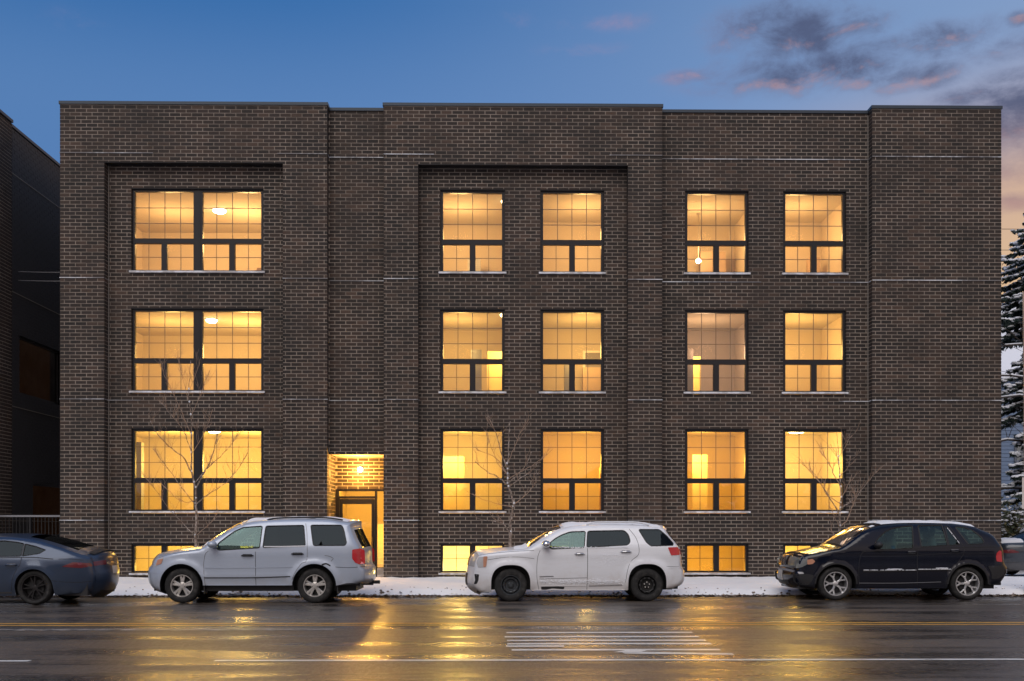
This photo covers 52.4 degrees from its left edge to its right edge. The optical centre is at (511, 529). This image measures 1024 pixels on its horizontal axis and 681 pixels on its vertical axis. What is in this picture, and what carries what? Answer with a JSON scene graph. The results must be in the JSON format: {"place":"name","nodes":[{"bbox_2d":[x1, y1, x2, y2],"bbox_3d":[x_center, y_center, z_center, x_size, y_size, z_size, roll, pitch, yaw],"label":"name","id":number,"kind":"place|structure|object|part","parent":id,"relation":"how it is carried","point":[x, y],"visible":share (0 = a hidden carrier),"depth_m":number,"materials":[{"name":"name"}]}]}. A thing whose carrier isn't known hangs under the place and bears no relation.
{"place":"outdoors","nodes":[
{"label":"outdoors","id":0,"kind":"place"},
{"bbox_2d":[0,596,1023,680],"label":"road","id":1,"kind":"structure","parent":0,"point":[461,630],"depth_m":14.42,"materials":[{"name":"grey asphalt"}]},
{"bbox_2d":[0,533,118,604],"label":"parked saloon","id":2,"kind":"object","parent":1,"relation":"on","point":[36,569],"visible":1,"depth_m":21.09,"materials":[{"name":"blue paint"}]},
{"bbox_2d":[0,539,23,591],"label":"door","id":3,"kind":"structure","parent":2,"relation":"in","point":[8,548],"depth_m":20.99,"materials":[{"name":"blue paint"}]},
{"bbox_2d":[22,544,45,555],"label":"window","id":4,"kind":"structure","parent":2,"relation":"in","point":[28,549],"depth_m":21.06,"materials":[{"name":"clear glass"}]},
{"bbox_2d":[32,535,92,549],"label":"rear window","id":5,"kind":"structure","parent":2,"relation":"in","point":[71,543],"depth_m":21.58,"materials":[{"name":"black glass"}]},
{"bbox_2d":[0,628,334,630],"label":"worn line","id":6,"kind":"object","parent":1,"relation":"on","point":[169,629],"visible":1,"depth_m":15.83,"materials":[{"name":"paint"}]},
{"bbox_2d":[148,516,379,602],"bbox_3d":[-5.290,0.614,22.412,4.886,1.813,2.358,0,0,-1],"label":"parked suv","id":7,"kind":"object","parent":1,"relation":"on","point":[314,559],"visible":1,"depth_m":21.52,"materials":[{"name":"silver paint"}]},
{"bbox_3d":[-5.759,0.513,21.529,1.200,1.255,0.259,0,0,-1],"label":"door","id":8,"kind":"part","parent":7,"relation":"part of","materials":[{"name":"silver paint"}]},
{"bbox_3d":[-5.782,0.513,23.281,1.200,1.255,0.259,0,0,-1],"label":"door","id":9,"kind":"part","parent":7,"relation":"part of","materials":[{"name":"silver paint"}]},
{"bbox_3d":[-4.755,0.503,21.540,1.074,1.275,0.256,0,0,-1],"label":"door","id":10,"kind":"part","parent":7,"relation":"part of","materials":[{"name":"silver paint"}]},
{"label":"window","id":11,"kind":"part","parent":7,"relation":"part of","materials":[{"name":"black glass"}]},
{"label":"rear window","id":12,"kind":"part","parent":7,"relation":"part of","materials":[{"name":"black glass"}]},
{"bbox_2d":[0,585,1021,597],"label":"slush","id":13,"kind":"object","parent":1,"relation":"on","point":[620,596],"visible":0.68,"depth_m":23.62,"materials":[{"name":"grey snow"}]},
{"bbox_2d":[0,591,1023,597],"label":"leaf litter","id":14,"kind":"object","parent":1,"relation":"on","point":[565,595],"visible":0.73,"depth_m":23.61,"materials":[{"name":"brown"}]},
{"bbox_2d":[0,658,1023,660],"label":"lane line","id":15,"kind":"object","parent":1,"relation":"on","point":[587,659],"visible":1,"depth_m":12.17,"materials":[{"name":"paint"}]},
{"bbox_2d":[0,624,1023,625],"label":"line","id":16,"kind":"object","parent":1,"relation":"on","point":[534,624],"visible":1,"depth_m":16.66,"materials":[{"name":"white paint"}]},
{"bbox_2d":[0,622,1023,623],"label":"line","id":17,"kind":"object","parent":1,"relation":"on","point":[439,623],"visible":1,"depth_m":16.84,"materials":[{"name":"white paint"}]},
{"bbox_2d":[506,645,563,646],"bbox_3d":[0.300,1.516,13.575,0.760,0.001,0.173,0,0,-1],"label":"crossing bar","id":18,"kind":"object","parent":1,"relation":"on","point":[534,645],"visible":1,"depth_m":13.58,"materials":[{"name":"white paint"}]},
{"bbox_2d":[465,521,683,601],"bbox_3d":[1.366,0.666,22.890,4.786,1.708,2.283,0,0,-1],"label":"parked suv","id":19,"kind":"object","parent":1,"relation":"on","point":[641,561],"visible":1,"depth_m":22.00,"materials":[{"name":"white paint"}]},
{"bbox_3d":[1.055,0.630,22.018,1.078,1.268,0.213,0,0,-1],"label":"door","id":20,"kind":"part","parent":19,"relation":"part of","materials":[{"name":"white paint"}]},
{"bbox_3d":[1.032,0.630,23.754,1.078,1.268,0.213,0,0,-1],"label":"door","id":21,"kind":"part","parent":19,"relation":"part of","materials":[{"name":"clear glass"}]},
{"bbox_3d":[2.101,0.622,23.751,1.096,1.283,0.195,0,0,0],"label":"door","id":22,"kind":"part","parent":19,"relation":"part of","materials":[{"name":"white paint"}]},
{"bbox_3d":[2.130,0.622,22.039,1.121,1.283,0.215,0,0,-1],"label":"door","id":23,"kind":"part","parent":19,"relation":"part of","materials":[{"name":"white paint"}]},
{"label":"window","id":24,"kind":"part","parent":19,"relation":"part of","materials":[{"name":"black glass"}]},
{"bbox_2d":[506,632,692,632],"bbox_3d":[1.291,1.516,15.368,2.750,0.001,0.184,0,0,-1],"label":"crossing bar","id":25,"kind":"object","parent":1,"relation":"on","point":[599,632],"visible":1,"depth_m":15.36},
{"bbox_2d":[505,636,698,636],"bbox_3d":[1.274,1.516,14.769,2.760,0.001,0.181,0,0,-1],"label":"crossing bar","id":26,"kind":"object","parent":1,"relation":"on","point":[601,636],"visible":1,"depth_m":14.79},
{"bbox_2d":[507,639,705,640],"bbox_3d":[1.296,1.516,14.278,2.730,0.001,0.182,0,0,-1],"label":"crossing bar","id":27,"kind":"object","parent":1,"relation":"on","point":[609,640],"visible":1,"depth_m":14.25,"materials":[{"name":"white paint"}]},
{"bbox_2d":[507,643,710,643],"bbox_3d":[1.296,1.516,13.859,2.720,0.001,0.182,0,0,-1],"label":"crossing bar","id":28,"kind":"object","parent":1,"relation":"on","point":[608,643],"visible":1,"depth_m":13.88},
{"bbox_2d":[512,649,719,650],"bbox_3d":[1.315,1.516,13.166,2.640,0.001,0.178,0,0,-1],"label":"crossing bar","id":29,"kind":"object","parent":1,"relation":"on","point":[604,649],"visible":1,"depth_m":13.18,"materials":[{"name":"white paint"}]},
{"bbox_2d":[618,649,733,654],"bbox_3d":[1.992,1.514,12.951,1.466,0.004,0.517,0,0,4],"label":"crossing bar","id":30,"kind":"object","parent":1,"relation":"on","point":[635,651],"visible":1,"depth_m":12.86,"materials":[{"name":"white paint"}]},
{"bbox_2d":[775,520,1006,600],"bbox_3d":[8.390,0.650,23.243,4.851,1.740,2.322,0,0,-1],"label":"parked suv","id":31,"kind":"object","parent":1,"relation":"on","point":[957,564],"visible":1,"depth_m":22.35,"materials":[{"name":"black paint"}]},
{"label":"door","id":32,"kind":"part","parent":31,"relation":"part of","materials":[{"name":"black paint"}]},
{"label":"door","id":33,"kind":"part","parent":31,"relation":"part of","materials":[{"name":"black paint"}]},
{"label":"door","id":34,"kind":"part","parent":31,"relation":"part of","materials":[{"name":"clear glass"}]},
{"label":"door","id":35,"kind":"part","parent":31,"relation":"part of","materials":[{"name":"black paint"}]},
{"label":"window","id":36,"kind":"part","parent":31,"relation":"part of","materials":[{"name":"black glass"}]},
{"bbox_2d":[0,0,1023,304],"label":"sky","id":37,"kind":"structure","parent":0,"point":[674,54],"materials":[{"name":"blue"}]},
{"bbox_2d":[88,576,1023,596],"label":"snow ground","id":38,"kind":"structure","parent":0,"point":[703,585],"depth_m":24.18,"materials":[{"name":"white snow"}]},
{"bbox_2d":[139,344,247,546],"bbox_3d":[-7.583,-1.582,25.175,2.702,6.105,0.999,0,0,-1],"label":"young tree","id":39,"kind":"object","parent":38,"relation":"on","point":[195,534],"visible":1,"depth_m":25.19,"materials":[{"name":"brown plant"}]},
{"bbox_2d":[470,410,553,546],"bbox_3d":[-0.073,-0.773,25.384,2.238,4.494,0.892,0,0,-1],"label":"young tree","id":40,"kind":"object","parent":38,"relation":"on","point":[511,516],"visible":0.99,"depth_m":25.41,"materials":[{"name":"brown plant"}]},
{"bbox_2d":[797,423,883,534],"bbox_3d":[8.001,-0.595,25.492,2.165,4.140,0.782,0,0,-1],"label":"young tree","id":41,"kind":"object","parent":38,"relation":"on","point":[841,496],"visible":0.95,"depth_m":25.50,"materials":[{"name":"brown plant"}]},
{"bbox_2d":[1022,292,1023,420],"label":"wooden pole","id":42,"kind":"object","parent":38,"relation":"on","point":[1023,353],"visible":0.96,"depth_m":24.08,"materials":[{"name":"brown wood"}]},
{"bbox_2d":[1022,477,1023,508],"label":"street sign","id":43,"kind":"object","parent":42,"relation":"attached to","point":[1022,492],"visible":1,"depth_m":23.83,"materials":[{"name":"white"}]},
{"bbox_2d":[1005,570,1023,576],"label":"snow yard","id":44,"kind":"structure","parent":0,"point":[1020,573],"depth_m":34.63,"materials":[{"name":"white snow"}]},
{"bbox_2d":[1001,528,1023,574],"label":"parked saloon","id":45,"kind":"object","parent":44,"relation":"on","point":[1013,549],"visible":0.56,"depth_m":32.60,"materials":[{"name":"grey paint"}]},
{"bbox_2d":[1010,531,1023,539],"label":"rear window","id":46,"kind":"structure","parent":45,"relation":"in","point":[1020,535],"depth_m":33.36,"materials":[{"name":"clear glass"}]},
{"bbox_2d":[1001,318,1023,489],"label":"old tree","id":47,"kind":"object","parent":44,"relation":"on","point":[1009,397],"visible":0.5,"depth_m":38.72,"materials":[{"name":"brown plant"}]},
{"bbox_2d":[1001,213,1023,352],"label":"spruce tree","id":48,"kind":"object","parent":44,"relation":"on","point":[1011,296],"visible":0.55,"depth_m":43.01,"materials":[{"name":"green plant"}]},
{"bbox_2d":[1001,353,1023,429],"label":"spruce tree","id":49,"kind":"object","parent":44,"relation":"on","point":[1009,408],"visible":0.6,"depth_m":42.23,"materials":[{"name":"green plant"}]},
{"bbox_2d":[1001,422,1023,527],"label":"spruce tree","id":50,"kind":"object","parent":44,"relation":"on","point":[1016,474],"visible":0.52,"depth_m":38.65,"materials":[{"name":"green plant"}]},
{"bbox_2d":[1001,496,1023,537],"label":"snowy bush","id":51,"kind":"object","parent":44,"relation":"on","point":[1013,522],"visible":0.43,"depth_m":36.42,"materials":[{"name":"white plant"}]},
{"label":"ground","id":52,"kind":"structure","parent":0,"visible":0},
{"bbox_2d":[0,109,59,535],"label":"neighbour building","id":53,"kind":"structure","parent":52,"relation":"on","point":[29,339],"depth_m":31.57,"materials":[{"name":"grey"}]},
{"bbox_2d":[19,336,58,404],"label":"window","id":54,"kind":"structure","parent":53,"relation":"in","point":[39,364],"depth_m":32.39,"materials":[{"name":"brown glass"}]},
{"bbox_2d":[33,483,59,535],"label":"window","id":55,"kind":"structure","parent":53,"relation":"in","point":[46,498],"depth_m":32.97,"materials":[{"name":"brown glass"}]},
{"bbox_2d":[59,101,1002,577],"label":"brick building","id":56,"kind":"structure","parent":52,"relation":"on","point":[355,281],"depth_m":29.15,"materials":[{"name":"brick"}]},
{"bbox_2d":[18,271,59,272],"bbox_3d":[-13.485,-7.632,30.823,2.251,0.047,0.023,0,0,-1],"label":"alley cable","id":57,"kind":"object","parent":56,"relation":"attached to","point":[40,272],"visible":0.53,"depth_m":30.81,"materials":[{"name":"black metal"}]},
{"bbox_2d":[18,280,59,281],"bbox_3d":[-13.485,-7.372,30.823,2.251,0.047,0.023,0,0,-1],"label":"alley cable","id":58,"kind":"object","parent":56,"relation":"attached to","point":[34,280],"visible":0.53,"depth_m":30.81,"materials":[{"name":"black metal"}]},
{"bbox_2d":[129,544,193,574],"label":"window","id":59,"kind":"structure","parent":56,"relation":"in","point":[164,547],"depth_m":29.14,"materials":[{"name":"brown metal"}]},
{"bbox_2d":[129,428,264,512],"bbox_3d":[-8.792,-1.657,29.151,3.770,2.373,0.240,0,0,-1],"label":"window","id":60,"kind":"structure","parent":56,"relation":"in","point":[198,454],"depth_m":29.16,"materials":[{"name":"brown metal"}]},
{"bbox_2d":[129,308,264,392],"bbox_3d":[-8.792,-5.010,29.151,3.770,2.373,0.240,0,0,-1],"label":"window","id":61,"kind":"structure","parent":56,"relation":"in","point":[198,327],"depth_m":29.16,"materials":[{"name":"brown metal"}]},
{"bbox_2d":[129,188,264,273],"bbox_3d":[-8.792,-8.363,29.151,3.770,2.373,0.240,0,0,-1],"label":"window","id":62,"kind":"structure","parent":56,"relation":"in","point":[198,241],"depth_m":29.16,"materials":[{"name":"brown metal"}]},
{"bbox_2d":[206,318,217,322],"bbox_3d":[-9.036,-6.279,31.328,0.357,0.112,0.357,0,0,-1],"label":"ceiling lamp","id":63,"kind":"object","parent":56,"relation":"attached to","point":[210,320],"visible":0.92,"depth_m":31.21,"materials":[{"name":"silver metal"}]},
{"bbox_2d":[212,209,226,213],"bbox_3d":[-8.859,-9.639,31.530,0.420,0.112,0.420,0,0,-1],"label":"ceiling lamp","id":64,"kind":"object","parent":56,"relation":"attached to","point":[221,211],"visible":0.9,"depth_m":31.44,"materials":[{"name":"silver metal"}]},
{"bbox_2d":[200,544,253,547],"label":"window","id":65,"kind":"structure","parent":56,"relation":"in","point":[248,545],"depth_m":29.18,"materials":[{"name":"brown glass"}]},
{"bbox_2d":[339,499,374,564],"bbox_3d":[-4.522,0.240,30.376,1.022,2.280,0.134,0,0,-1],"label":"entry door","id":66,"kind":"structure","parent":56,"relation":"in","point":[341,501],"depth_m":30.39,"materials":[{"name":"brown metal"}]},
{"bbox_2d":[438,543,504,574],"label":"window","id":67,"kind":"structure","parent":56,"relation":"in","point":[472,546],"depth_m":29.26,"materials":[{"name":"brown metal"}]},
{"bbox_2d":[438,428,505,512],"bbox_3d":[-1.108,-1.657,29.253,1.900,2.373,0.240,0,0,-1],"label":"window","id":68,"kind":"structure","parent":56,"relation":"in","point":[472,481],"depth_m":29.26,"materials":[{"name":"brown metal"}]},
{"bbox_2d":[438,309,505,393],"bbox_3d":[-1.108,-5.010,29.253,1.900,2.373,0.240,0,0,-1],"label":"window","id":69,"kind":"structure","parent":56,"relation":"in","point":[472,362],"depth_m":29.27,"materials":[{"name":"brown metal"}]},
{"bbox_2d":[438,189,505,273],"bbox_3d":[-1.108,-8.363,29.253,1.900,2.373,0.240,0,0,-1],"label":"window","id":70,"kind":"structure","parent":56,"relation":"in","point":[472,243],"depth_m":29.27,"materials":[{"name":"brown metal"}]},
{"bbox_2d":[550,543,569,545],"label":"window","id":71,"kind":"structure","parent":56,"relation":"in","point":[556,544],"depth_m":29.29,"materials":[{"name":"grey glass"}]},
{"bbox_2d":[539,428,605,512],"bbox_3d":[1.692,-1.657,29.290,1.880,2.373,0.240,0,0,-1],"label":"window","id":72,"kind":"structure","parent":56,"relation":"in","point":[571,481],"depth_m":29.30,"materials":[{"name":"brown metal"}]},
{"bbox_2d":[539,309,605,393],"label":"window","id":73,"kind":"structure","parent":56,"relation":"in","point":[571,362],"depth_m":29.30,"materials":[{"name":"brown metal"}]},
{"bbox_2d":[539,190,605,274],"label":"window","id":74,"kind":"structure","parent":56,"relation":"in","point":[571,243],"depth_m":29.30,"materials":[{"name":"brown metal"}]},
{"bbox_2d":[696,213,700,263],"bbox_3d":[5.717,-8.930,31.924,0.160,1.530,0.160,0,0,-1],"label":"ceiling lamp","id":75,"kind":"object","parent":56,"relation":"hanging from","point":[698,261],"visible":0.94,"depth_m":31.92,"materials":[{"name":"silver metal"}]},
{"bbox_2d":[683,190,750,274],"bbox_3d":[5.761,-8.363,29.344,1.880,2.373,0.240,0,0,-1],"label":"window","id":76,"kind":"structure","parent":56,"relation":"in","point":[715,243],"depth_m":29.35,"materials":[{"name":"brown metal"}]},
{"bbox_2d":[684,429,750,512],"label":"window","id":77,"kind":"structure","parent":56,"relation":"in","point":[715,481],"depth_m":29.35,"materials":[{"name":"brown metal"}]},
{"bbox_2d":[684,309,750,393],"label":"window","id":78,"kind":"structure","parent":56,"relation":"in","point":[715,362],"depth_m":29.35,"materials":[{"name":"brown metal"}]},
{"bbox_2d":[684,543,750,574],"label":"window","id":79,"kind":"structure","parent":56,"relation":"in","point":[715,558],"depth_m":29.35,"materials":[{"name":"brown metal"}]},
{"bbox_2d":[783,543,820,552],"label":"window","id":80,"kind":"structure","parent":56,"relation":"in","point":[784,544],"depth_m":29.38,"materials":[{"name":"brown metal"}]},
{"bbox_2d":[782,429,848,512],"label":"window","id":81,"kind":"structure","parent":56,"relation":"in","point":[813,482],"depth_m":29.39,"materials":[{"name":"brown metal"}]},
{"bbox_2d":[782,310,848,393],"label":"window","id":82,"kind":"structure","parent":56,"relation":"in","point":[813,363],"depth_m":29.39,"materials":[{"name":"brown metal"}]},
{"bbox_2d":[782,191,848,275],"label":"window","id":83,"kind":"structure","parent":56,"relation":"in","point":[813,245],"depth_m":29.39,"materials":[{"name":"brown metal"}]},
{"bbox_2d":[1001,307,1023,513],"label":"gabled house","id":84,"kind":"structure","parent":52,"relation":"on","point":[1008,356],"depth_m":54.29,"materials":[{"name":"blue"}]},
{"bbox_2d":[1014,438,1023,462],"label":"window","id":85,"kind":"structure","parent":84,"relation":"in","point":[1015,449],"depth_m":54.20,"materials":[{"name":"grey"}]},
{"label":"alley ground","id":86,"kind":"structure","parent":0,"visible":0},
{"bbox_2d":[0,515,59,536],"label":"iron fence","id":87,"kind":"object","parent":86,"relation":"on","point":[30,520],"visible":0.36,"depth_m":29.12,"materials":[{"name":"grey metal"}]}
]}

